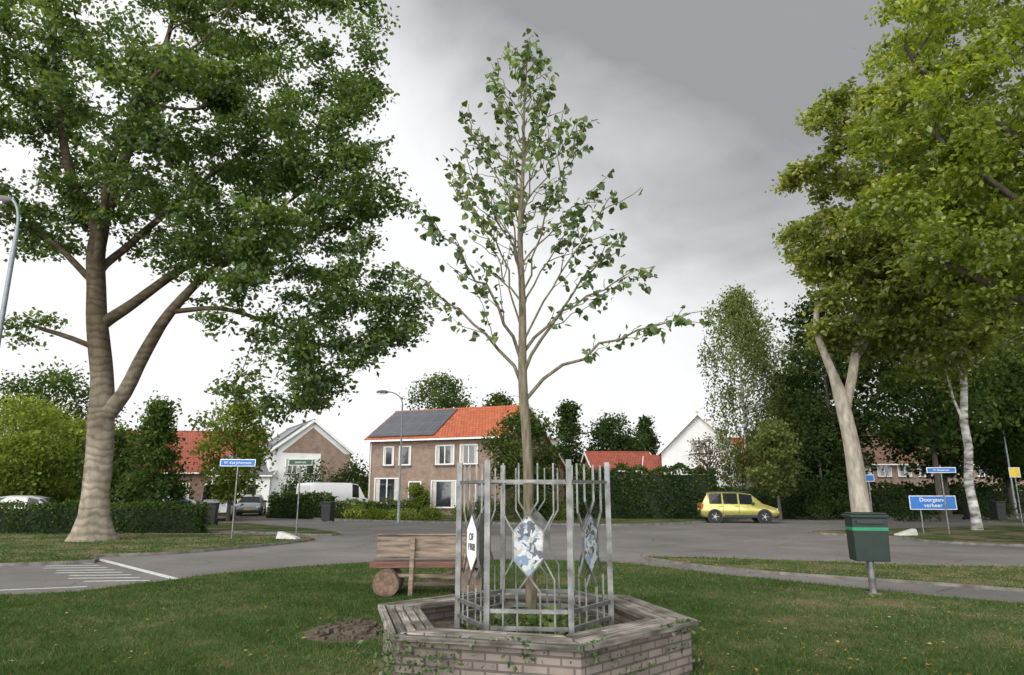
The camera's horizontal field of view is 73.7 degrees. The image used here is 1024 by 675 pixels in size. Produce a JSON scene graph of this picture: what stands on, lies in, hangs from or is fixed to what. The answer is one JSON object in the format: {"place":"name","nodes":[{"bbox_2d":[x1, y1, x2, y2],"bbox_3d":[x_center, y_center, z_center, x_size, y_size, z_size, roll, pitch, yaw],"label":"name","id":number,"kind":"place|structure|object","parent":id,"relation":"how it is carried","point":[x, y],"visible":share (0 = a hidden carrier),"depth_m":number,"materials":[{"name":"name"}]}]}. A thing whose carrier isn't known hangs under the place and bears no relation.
{"place":"outdoors","nodes":[
{"label":"outdoors","id":0,"kind":"place"},
{"bbox_2d":[0,532,310,562],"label":"corner grass","id":1,"kind":"structure","parent":0,"point":[190,541],"depth_m":20.77,"materials":[{"name":"plant"}]},
{"bbox_2d":[74,505,743,523],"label":"garden ground grass","id":2,"kind":"structure","parent":0,"point":[452,518],"depth_m":37.89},
{"bbox_2d":[271,456,343,497],"bbox_3d":[-15.439,11.286,52.664,5.581,4.637,5.099,-8,-15,32],"label":"shrub","id":3,"kind":"object","parent":2,"relation":"on","point":[290,487],"visible":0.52,"depth_m":52.39,"materials":[{"name":"green plant"}]},
{"bbox_2d":[470,495,511,519],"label":"shrub","id":4,"kind":"object","parent":2,"relation":"on","point":[477,511],"visible":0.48,"depth_m":39.10,"materials":[{"name":"green plant"}]},
{"bbox_2d":[477,406,573,516],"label":"garden tree","id":5,"kind":"object","parent":2,"relation":"on","point":[512,458],"visible":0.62,"depth_m":41.60,"materials":[{"name":"green plant"}]},
{"bbox_2d":[553,398,588,474],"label":"conifer tree","id":6,"kind":"object","parent":2,"relation":"on","point":[568,421],"visible":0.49,"depth_m":69.01,"materials":[{"name":"green plant"}]},
{"bbox_2d":[686,432,730,490],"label":"copper tree","id":7,"kind":"object","parent":2,"relation":"on","point":[707,463],"visible":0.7,"depth_m":41.41,"materials":[{"name":"green plant"}]},
{"bbox_2d":[718,485,795,518],"bbox_3d":[14.982,10.366,42.785,5.721,2.313,2.433,2,-13,-11],"label":"tall hedge","id":8,"kind":"object","parent":2,"relation":"on","point":[762,496],"visible":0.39,"depth_m":42.33,"materials":[{"name":"green plant"}]},
{"bbox_2d":[0,557,1023,674],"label":"lawn grass","id":9,"kind":"structure","parent":0,"point":[132,667],"depth_m":8.23,"materials":[{"name":"plant"}]},
{"bbox_2d":[303,619,383,641],"bbox_3d":[-1.855,3.340,7.753,1.091,0.179,1.100,0,-13,0],"label":"soil heap","id":10,"kind":"object","parent":9,"relation":"on","point":[353,630],"visible":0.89,"depth_m":7.54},
{"bbox_2d":[370,534,483,596],"bbox_3d":[-1.286,3.576,10.813,1.860,0.922,0.753,0,-13,-2],"label":"park bench","id":11,"kind":"object","parent":9,"relation":"on","point":[390,577],"visible":0.66,"depth_m":10.63,"materials":[{"name":"brown wood"}]},
{"bbox_2d":[335,589,709,674],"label":"hexagonal planter","id":12,"kind":"object","parent":9,"relation":"on","point":[422,636],"visible":0.79,"depth_m":5.50,"materials":[{"name":"brick"}]},
{"bbox_2d":[454,459,613,634],"bbox_3d":[0.205,2.002,6.621,1.507,1.550,1.383,0,-13,0],"label":"steel tree guard","id":13,"kind":"object","parent":12,"relation":"on","point":[530,542],"visible":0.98,"depth_m":6.27,"materials":[{"name":"metal"}]},
{"bbox_2d":[392,28,715,618],"bbox_3d":[0.444,-0.360,7.100,3.451,6.451,1.929,0,-13,0],"label":"young linden tree","id":14,"kind":"object","parent":12,"relation":"on","point":[522,346],"visible":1,"depth_m":7.20,"materials":[{"name":"green plant"}]},
{"bbox_2d":[842,512,890,594],"bbox_3d":[5.680,3.470,10.851,0.580,1.340,0.450,-2,-13,10],"label":"waste bin","id":15,"kind":"object","parent":9,"relation":"on","point":[867,537],"visible":0.91,"depth_m":10.74,"materials":[{"name":"metal"}]},
{"bbox_2d":[0,513,1023,602],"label":"asphalt road","id":16,"kind":"structure","parent":0,"point":[791,539],"depth_m":19.02,"materials":[{"name":"asphalt"}]},
{"bbox_2d":[0,195,19,344],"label":"street lamp","id":17,"kind":"object","parent":16,"relation":"on","point":[4,200],"visible":1,"depth_m":14.91,"materials":[{"name":"metal"}]},
{"bbox_2d":[0,495,58,507],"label":"parked car","id":18,"kind":"object","parent":16,"relation":"on","point":[31,498],"visible":0.06,"depth_m":32.02,"materials":[{"name":"silver metal"}]},
{"bbox_2d":[0,425,83,498],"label":"garden tree","id":19,"kind":"object","parent":16,"relation":"on","point":[42,464],"visible":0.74,"depth_m":36.88,"materials":[{"name":"green plant"}]},
{"bbox_2d":[0,386,85,488],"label":"garden tree","id":20,"kind":"object","parent":16,"relation":"on","point":[30,419],"visible":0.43,"depth_m":42.52,"materials":[{"name":"green plant"}]},
{"bbox_2d":[1,400,86,490],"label":"garden tree","id":21,"kind":"object","parent":16,"relation":"on","point":[67,416],"visible":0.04,"depth_m":49.99,"materials":[{"name":"green plant"}]},
{"bbox_2d":[42,476,80,507],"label":"shrub","id":22,"kind":"object","parent":16,"relation":"on","point":[64,495],"visible":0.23,"depth_m":39.36,"materials":[{"name":"green plant"}]},
{"bbox_2d":[35,416,132,501],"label":"garden tree","id":23,"kind":"object","parent":16,"relation":"on","point":[80,430],"visible":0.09,"depth_m":42.68,"materials":[{"name":"green plant"}]},
{"bbox_2d":[7,559,179,589],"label":"road markings","id":24,"kind":"object","parent":16,"relation":"on","point":[141,570],"visible":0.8,"depth_m":13.97,"materials":[{"name":"paint"}]},
{"bbox_2d":[0,498,212,533],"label":"hedge","id":25,"kind":"object","parent":16,"relation":"on","point":[59,518],"visible":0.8,"depth_m":26.63,"materials":[{"name":"green plant"}]},
{"bbox_2d":[55,423,161,502],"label":"garden tree","id":26,"kind":"object","parent":16,"relation":"on","point":[121,438],"visible":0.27,"depth_m":38.65,"materials":[{"name":"green plant"}]},
{"bbox_2d":[0,533,313,566],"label":"kerb","id":27,"kind":"structure","parent":16,"relation":"on","point":[127,554],"depth_m":17.79,"materials":[{"name":"concrete"}]},
{"bbox_2d":[121,441,263,503],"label":"walls","id":28,"kind":"structure","parent":16,"relation":"on","point":[198,488],"depth_m":61.27,"materials":[{"name":"red brick"}]},
{"bbox_2d":[125,430,260,471],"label":"roof","id":29,"kind":"structure","parent":28,"relation":"on","point":[189,436],"depth_m":63.73,"materials":[{"name":"red tile"}]},
{"bbox_2d":[196,483,235,520],"bbox_3d":[-17.803,9.972,41.430,2.200,2.230,5.100,5,-14,-19],"label":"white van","id":30,"kind":"object","parent":16,"relation":"on","point":[222,510],"visible":0.25,"depth_m":39.56,"materials":[{"name":"paint"}]},
{"bbox_2d":[220,458,255,538],"bbox_3d":[-9.601,5.581,23.664,1.200,2.800,0.092,1,-13,-6],"label":"street name sign","id":31,"kind":"object","parent":16,"relation":"on","point":[238,462],"visible":1,"depth_m":23.87,"materials":[{"name":"metal"}]},
{"bbox_2d":[211,477,271,511],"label":"walls","id":32,"kind":"structure","parent":16,"relation":"on","point":[264,492],"depth_m":56.35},
{"bbox_2d":[235,494,266,515],"bbox_3d":[-18.003,11.615,47.107,2.060,1.540,4.300,3,-13,-15],"label":"parked car","id":33,"kind":"object","parent":16,"relation":"on","point":[256,503],"visible":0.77,"depth_m":45.82,"materials":[{"name":"grey paint"}]},
{"bbox_2d":[204,523,335,533],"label":"corner verge grass","id":34,"kind":"structure","parent":16,"relation":"on","point":[244,527],"depth_m":30.03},
{"bbox_2d":[204,503,219,524],"bbox_3d":[-14.601,8.560,33.134,0.600,1.062,0.735,2,-13,-10],"label":"wheelie bin","id":35,"kind":"object","parent":34,"relation":"on","point":[213,512],"visible":0.65,"depth_m":32.92,"materials":[{"name":"plastic"}]},
{"bbox_2d":[207,522,338,535],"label":"kerb","id":36,"kind":"structure","parent":16,"relation":"on","point":[334,534],"depth_m":27.44,"materials":[{"name":"concrete"}]},
{"bbox_2d":[288,459,312,535],"bbox_3d":[-8.199,6.121,26.207,0.950,2.875,0.092,-1,-13,4],"label":"direction sign","id":37,"kind":"object","parent":16,"relation":"on","point":[300,462],"visible":1,"depth_m":26.43,"materials":[{"name":"metal"}]},
{"bbox_2d":[265,490,338,518],"bbox_3d":[-13.421,10.690,43.504,5.553,1.904,1.721,-7,-15,28],"label":"hedge","id":38,"kind":"object","parent":16,"relation":"on","point":[282,505],"visible":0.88,"depth_m":43.18,"materials":[{"name":"green plant"}]},
{"bbox_2d":[264,423,349,506],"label":"walls","id":39,"kind":"structure","parent":16,"relation":"on","point":[280,457],"depth_m":57.87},
{"bbox_2d":[279,458,316,496],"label":"windows and doors","id":40,"kind":"structure","parent":39,"relation":"attached to","point":[292,467],"depth_m":57.72,"materials":[{"name":"white glass"}]},
{"bbox_2d":[260,419,354,454],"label":"roof","id":41,"kind":"structure","parent":39,"relation":"on","point":[287,430],"depth_m":60.46,"materials":[{"name":"grey tile"}]},
{"bbox_2d":[263,419,353,453],"bbox_3d":[-19.781,11.914,62.776,7.381,7.779,10.710,7,-15,-29],"label":"gutter and fascia","id":42,"kind":"object","parent":39,"relation":"attached to","point":[323,428],"visible":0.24,"depth_m":59.10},
{"bbox_2d":[283,428,349,482],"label":"brick gable panel","id":43,"kind":"structure","parent":39,"relation":"attached to","point":[312,440],"depth_m":59.26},
{"bbox_2d":[320,501,335,521],"bbox_3d":[-9.999,9.446,37.035,0.600,1.062,0.735,-2,-13,8],"label":"wheelie bin","id":44,"kind":"object","parent":16,"relation":"on","point":[327,510],"visible":1,"depth_m":36.79,"materials":[{"name":"plastic"}]},
{"bbox_2d":[296,482,369,506],"bbox_3d":[-12.207,11.143,46.992,2.200,2.230,5.100,-11,-17,41],"label":"white van","id":45,"kind":"object","parent":16,"relation":"on","point":[343,491],"visible":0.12,"depth_m":46.28,"materials":[{"name":"paint"}]},
{"bbox_2d":[327,454,368,496],"bbox_3d":[-12.729,11.601,54.292,4.635,4.646,4.654,0,-13,0],"label":"shrub","id":46,"kind":"object","parent":16,"relation":"on","point":[363,479],"visible":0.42,"depth_m":53.91,"materials":[{"name":"green plant"}]},
{"bbox_2d":[341,501,368,518],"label":"shrub","id":47,"kind":"object","parent":16,"relation":"on","point":[359,511],"visible":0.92,"depth_m":40.58,"materials":[{"name":"green plant"}]},
{"bbox_2d":[333,497,413,517],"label":"hedge","id":48,"kind":"object","parent":16,"relation":"on","point":[338,509],"visible":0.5,"depth_m":41.60,"materials":[{"name":"green plant"}]},
{"bbox_2d":[364,505,393,519],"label":"shrub","id":49,"kind":"object","parent":16,"relation":"on","point":[375,514],"visible":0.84,"depth_m":39.31,"materials":[{"name":"green plant"}]},
{"bbox_2d":[376,390,402,522],"bbox_3d":[-6.797,6.452,37.400,1.564,7.188,0.220,0,-13,0],"label":"street lamp","id":50,"kind":"object","parent":16,"relation":"on","point":[400,459],"visible":0.97,"depth_m":37.35,"materials":[{"name":"metal"}]},
{"bbox_2d":[382,506,421,519],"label":"shrub","id":51,"kind":"object","parent":16,"relation":"on","point":[404,514],"visible":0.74,"depth_m":38.80,"materials":[{"name":"green plant"}]},
{"bbox_2d":[406,482,432,512],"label":"shrub","id":52,"kind":"object","parent":16,"relation":"on","point":[417,491],"visible":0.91,"depth_m":46.90,"materials":[{"name":"green plant"}]},
{"bbox_2d":[416,504,448,520],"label":"shrub","id":53,"kind":"object","parent":16,"relation":"on","point":[426,513],"visible":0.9,"depth_m":38.43,"materials":[{"name":"green plant"}]},
{"bbox_2d":[368,420,564,515],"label":"walls","id":54,"kind":"structure","parent":16,"relation":"on","point":[423,468],"depth_m":48.60,"materials":[{"name":"brown brick"}]},
{"bbox_2d":[374,444,551,513],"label":"windows and doors","id":55,"kind":"structure","parent":54,"relation":"attached to","point":[444,493],"depth_m":48.00,"materials":[{"name":"white glass"}]},
{"bbox_2d":[363,405,565,498],"bbox_3d":[-2.696,10.153,55.390,11.510,7.942,16.460,-5,-14,20],"label":"gutter and fascia","id":56,"kind":"object","parent":54,"relation":"attached to","point":[431,439],"visible":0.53,"depth_m":49.48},
{"bbox_2d":[364,405,564,468],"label":"roof","id":57,"kind":"structure","parent":54,"relation":"on","point":[471,422],"depth_m":49.84,"materials":[{"name":"orange tile"}]},
{"bbox_2d":[368,409,457,436],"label":"solar panels","id":58,"kind":"object","parent":57,"relation":"attached to","point":[423,422],"visible":1,"depth_m":51.41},
{"bbox_2d":[0,525,1021,674],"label":"fallen leaves","id":59,"kind":"object","parent":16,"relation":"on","point":[934,671],"visible":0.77,"depth_m":9.85,"materials":[{"name":"brown plant"}]},
{"bbox_2d":[217,516,814,525],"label":"kerb","id":60,"kind":"structure","parent":16,"relation":"on","point":[578,524],"depth_m":36.79,"materials":[{"name":"concrete"}]},
{"bbox_2d":[507,484,562,519],"bbox_3d":[1.294,9.359,38.794,3.174,2.343,2.932,0,-13,0],"label":"shrub","id":61,"kind":"object","parent":16,"relation":"on","point":[545,506],"visible":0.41,"depth_m":38.44,"materials":[{"name":"green plant"}]},
{"bbox_2d":[543,493,579,519],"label":"shrub","id":62,"kind":"object","parent":16,"relation":"on","point":[561,513],"visible":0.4,"depth_m":39.17,"materials":[{"name":"green plant"}]},
{"bbox_2d":[563,462,718,518],"bbox_3d":[7.791,9.392,41.641,9.462,3.676,2.468,-1,-13,6],"label":"tall hedge","id":63,"kind":"object","parent":16,"relation":"on","point":[654,493],"visible":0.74,"depth_m":40.90,"materials":[{"name":"green plant"}]},
{"bbox_2d":[642,455,661,474],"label":"red roof garage","id":64,"kind":"structure","parent":16,"relation":"on","point":[651,462],"depth_m":57.49,"materials":[{"name":"tile"}]},
{"bbox_2d":[661,415,741,487],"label":"walls","id":65,"kind":"structure","parent":16,"relation":"on","point":[673,452],"depth_m":54.68,"materials":[{"name":"paint"}]},
{"bbox_2d":[656,413,742,456],"bbox_3d":[16.075,10.750,57.861,6.690,7.872,8.710,-4,-13,17],"label":"gutter and fascia","id":66,"kind":"object","parent":65,"relation":"attached to","point":[680,430],"visible":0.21,"depth_m":54.72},
{"bbox_2d":[697,491,779,522],"bbox_3d":[12.390,9.345,37.565,4.200,1.740,2.040,-2,-13,8],"label":"parked suv","id":67,"kind":"object","parent":16,"relation":"on","point":[715,506],"visible":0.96,"depth_m":36.84,"materials":[{"name":"gold metal"}]},
{"bbox_2d":[743,416,805,520],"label":"garden tree","id":68,"kind":"object","parent":16,"relation":"on","point":[776,445],"visible":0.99,"depth_m":39.90,"materials":[{"name":"green plant"}]},
{"bbox_2d":[790,490,846,519],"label":"shrub","id":69,"kind":"object","parent":16,"relation":"on","point":[816,507],"visible":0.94,"depth_m":41.07,"materials":[{"name":"green plant"}]},
{"bbox_2d":[645,556,1023,591],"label":"kerb","id":70,"kind":"structure","parent":16,"relation":"on","point":[861,578],"depth_m":13.24,"materials":[{"name":"concrete"}]},
{"bbox_2d":[652,556,1023,587],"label":"verge strip grass","id":71,"kind":"structure","parent":16,"relation":"on","point":[878,571],"depth_m":14.02,"materials":[{"name":"plant"}]},
{"bbox_2d":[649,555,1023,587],"bbox_3d":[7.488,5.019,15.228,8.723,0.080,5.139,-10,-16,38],"label":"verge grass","id":72,"kind":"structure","parent":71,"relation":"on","point":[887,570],"depth_m":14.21,"materials":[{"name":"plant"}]},
{"bbox_2d":[791,485,905,517],"bbox_3d":[22.526,11.229,46.689,10.481,2.404,2.768,6,-14,-24],"label":"hedge","id":73,"kind":"object","parent":16,"relation":"on","point":[879,496],"visible":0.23,"depth_m":47.23,"materials":[{"name":"green plant"}]},
{"bbox_2d":[809,525,1023,546],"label":"kerb","id":74,"kind":"structure","parent":16,"relation":"on","point":[963,543],"depth_m":22.40,"materials":[{"name":"concrete"}]},
{"bbox_2d":[811,525,1023,543],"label":"roadside grass","id":75,"kind":"structure","parent":16,"relation":"on","point":[1007,534],"depth_m":26.36,"materials":[{"name":"plant"}]},
{"bbox_2d":[909,495,956,532],"bbox_3d":[16.352,6.880,26.445,1.670,1.500,0.092,-2,-13,10],"label":"direction sign","id":76,"kind":"object","parent":16,"relation":"on","point":[919,502],"visible":0.98,"depth_m":26.51,"materials":[{"name":"metal"}]},
{"bbox_2d":[844,465,1023,490],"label":"walls","id":77,"kind":"structure","parent":16,"relation":"on","point":[896,479],"depth_m":73.19,"materials":[{"name":"brown brick"}]},
{"bbox_2d":[860,431,1020,463],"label":"roof","id":78,"kind":"structure","parent":77,"relation":"on","point":[878,455],"depth_m":74.22,"materials":[{"name":"brown tile"}]},
{"bbox_2d":[865,465,1022,490],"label":"windows and doors","id":79,"kind":"structure","parent":77,"relation":"attached to","point":[886,471],"depth_m":73.14,"materials":[{"name":"white glass"}]},
{"bbox_2d":[926,466,955,533],"bbox_3d":[16.603,6.245,26.179,1.030,2.620,0.092,-3,-13,12],"label":"street name sign","id":80,"kind":"object","parent":16,"relation":"on","point":[940,469],"visible":1,"depth_m":26.35,"materials":[{"name":"metal"}]},
{"bbox_2d":[867,480,1023,514],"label":"hedge","id":81,"kind":"object","parent":16,"relation":"on","point":[959,493],"visible":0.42,"depth_m":52.41,"materials":[{"name":"green plant"}]},
{"bbox_2d":[987,501,1005,519],"bbox_3d":[27.599,9.845,38.790,0.600,1.062,0.735,1,-13,-5],"label":"wheelie bin","id":82,"kind":"object","parent":16,"relation":"on","point":[997,510],"visible":1,"depth_m":38.56,"materials":[{"name":"plastic"}]},
{"bbox_2d":[976,420,1018,518],"bbox_3d":[30.725,8.291,43.237,1.720,6.188,0.220,0,-13,0],"label":"street lamp","id":83,"kind":"object","parent":16,"relation":"on","point":[1013,495],"visible":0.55,"depth_m":43.00,"materials":[{"name":"metal"}]},
{"bbox_2d":[1008,467,1023,525],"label":"yellow marker sign","id":84,"kind":"object","parent":16,"relation":"on","point":[1014,472],"visible":0.91,"depth_m":32.81,"materials":[{"name":"metal"}]},
{"bbox_2d":[0,0,1023,482],"label":"sky","id":85,"kind":"structure","parent":0,"point":[695,103],"materials":[{"name":"white"}]},
{"bbox_2d":[578,451,650,474],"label":"red roof garage","id":86,"kind":"structure","parent":0,"point":[596,459],"depth_m":58.91,"materials":[{"name":"tile"}]},
{"label":"ground","id":87,"kind":"structure","parent":0,"visible":0},
{"bbox_2d":[0,354,132,493],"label":"oak tree","id":88,"kind":"object","parent":87,"relation":"on","point":[66,381],"visible":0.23,"depth_m":54.04,"materials":[{"name":"green plant"}]},
{"bbox_2d":[110,390,197,507],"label":"conifer tree","id":89,"kind":"object","parent":87,"relation":"on","point":[156,436],"visible":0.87,"depth_m":37.05,"materials":[{"name":"green plant"}]},
{"bbox_2d":[0,0,442,541],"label":"beech tree","id":90,"kind":"object","parent":87,"relation":"on","point":[223,98],"visible":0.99,"depth_m":23.70,"materials":[{"name":"green plant"}]},
{"bbox_2d":[181,396,279,520],"bbox_3d":[-16.307,6.871,39.647,5.355,7.569,5.961,5,-14,-21],"label":"maple tree","id":91,"kind":"object","parent":87,"relation":"on","point":[224,484],"visible":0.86,"depth_m":39.25,"materials":[{"name":"green plant"}]},
{"bbox_2d":[399,370,476,409],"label":"oak tree","id":92,"kind":"object","parent":87,"relation":"on","point":[451,391],"visible":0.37,"depth_m":75.53,"materials":[{"name":"green plant"}]},
{"bbox_2d":[477,389,518,406],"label":"oak tree","id":93,"kind":"object","parent":87,"relation":"on","point":[501,400],"visible":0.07,"depth_m":79.81,"materials":[{"name":"green plant"}]},
{"bbox_2d":[578,409,652,458],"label":"oak tree","id":94,"kind":"object","parent":87,"relation":"on","point":[604,432],"visible":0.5,"depth_m":70.24,"materials":[{"name":"green plant"}]},
{"bbox_2d":[633,414,663,454],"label":"conifer tree","id":95,"kind":"object","parent":87,"relation":"on","point":[644,423],"visible":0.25,"depth_m":78.83,"materials":[{"name":"green plant"}]},
{"bbox_2d":[697,280,806,493],"bbox_3d":[17.689,4.149,50.033,7.797,17.478,10.403,-4,-13,18],"label":"weeping birch tree","id":96,"kind":"object","parent":87,"relation":"on","point":[736,313],"visible":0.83,"depth_m":49.50,"materials":[{"name":"green plant"}]},
{"bbox_2d":[758,365,870,494],"bbox_3d":[23.489,7.817,55.541,8.441,12.766,7.899,0,-13,0],"label":"conifer tree","id":97,"kind":"object","parent":87,"relation":"on","point":[812,402],"visible":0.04,"depth_m":55.66,"materials":[{"name":"green plant"}]},
{"bbox_2d":[766,288,892,516],"bbox_3d":[21.243,4.236,46.115,8.049,15.574,8.241,-9,-16,35],"label":"oak tree","id":98,"kind":"object","parent":87,"relation":"on","point":[807,355],"visible":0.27,"depth_m":46.09,"materials":[{"name":"green plant"}]},
{"bbox_2d":[762,337,897,465],"bbox_3d":[27.855,7.309,62.326,10.857,16.763,13.092,0,-13,0],"label":"oak tree","id":99,"kind":"object","parent":87,"relation":"on","point":[821,370],"visible":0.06,"depth_m":61.01,"materials":[{"name":"green plant"}]},
{"bbox_2d":[788,400,878,518],"bbox_3d":[20.047,7.731,43.358,5.842,7.535,4.538,0,-13,0],"label":"conifer tree","id":100,"kind":"object","parent":87,"relation":"on","point":[816,442],"visible":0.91,"depth_m":42.91,"materials":[{"name":"green plant"}]},
{"bbox_2d":[765,56,1023,511],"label":"roadside tree","id":101,"kind":"object","parent":87,"relation":"on","point":[886,310],"visible":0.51,"depth_m":27.93,"materials":[{"name":"green plant"}]},
{"bbox_2d":[877,486,949,521],"bbox_3d":[23.035,9.567,39.281,3.692,2.080,3.721,0,-13,0],"label":"shrub","id":102,"kind":"object","parent":87,"relation":"on","point":[904,514],"visible":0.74,"depth_m":39.04,"materials":[{"name":"green plant"}]},
{"bbox_2d":[832,0,1023,333],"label":"elm tree","id":103,"kind":"object","parent":87,"relation":"on","point":[958,142],"visible":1,"depth_m":18.52,"materials":[{"name":"green plant"}]},
{"bbox_2d":[845,307,1023,520],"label":"oak tree","id":104,"kind":"object","parent":87,"relation":"on","point":[935,433],"visible":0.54,"depth_m":39.87,"materials":[{"name":"green plant"}]},
{"bbox_2d":[864,314,1020,515],"bbox_3d":[30.992,4.905,50.464,10.594,16.197,11.457,0,-13,0],"label":"oak tree","id":105,"kind":"object","parent":87,"relation":"on","point":[954,461],"visible":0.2,"depth_m":48.79,"materials":[{"name":"green plant"}]},
{"bbox_2d":[884,204,1023,529],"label":"silver birch tree","id":106,"kind":"object","parent":87,"relation":"on","point":[974,509],"visible":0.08,"depth_m":29.85,"materials":[{"name":"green plant"}]},
{"bbox_2d":[940,328,1023,514],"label":"oak tree","id":107,"kind":"object","parent":87,"relation":"on","point":[1003,477],"visible":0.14,"depth_m":50.49,"materials":[{"name":"green plant"}]},
{"bbox_2d":[960,491,1021,519],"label":"shrub","id":108,"kind":"object","parent":87,"relation":"on","point":[986,511],"visible":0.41,"depth_m":41.16,"materials":[{"name":"green plant"}]},
{"bbox_2d":[970,328,1023,459],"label":"oak tree","id":109,"kind":"object","parent":87,"relation":"on","point":[1014,376],"visible":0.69,"depth_m":43.65,"materials":[{"name":"green plant"}]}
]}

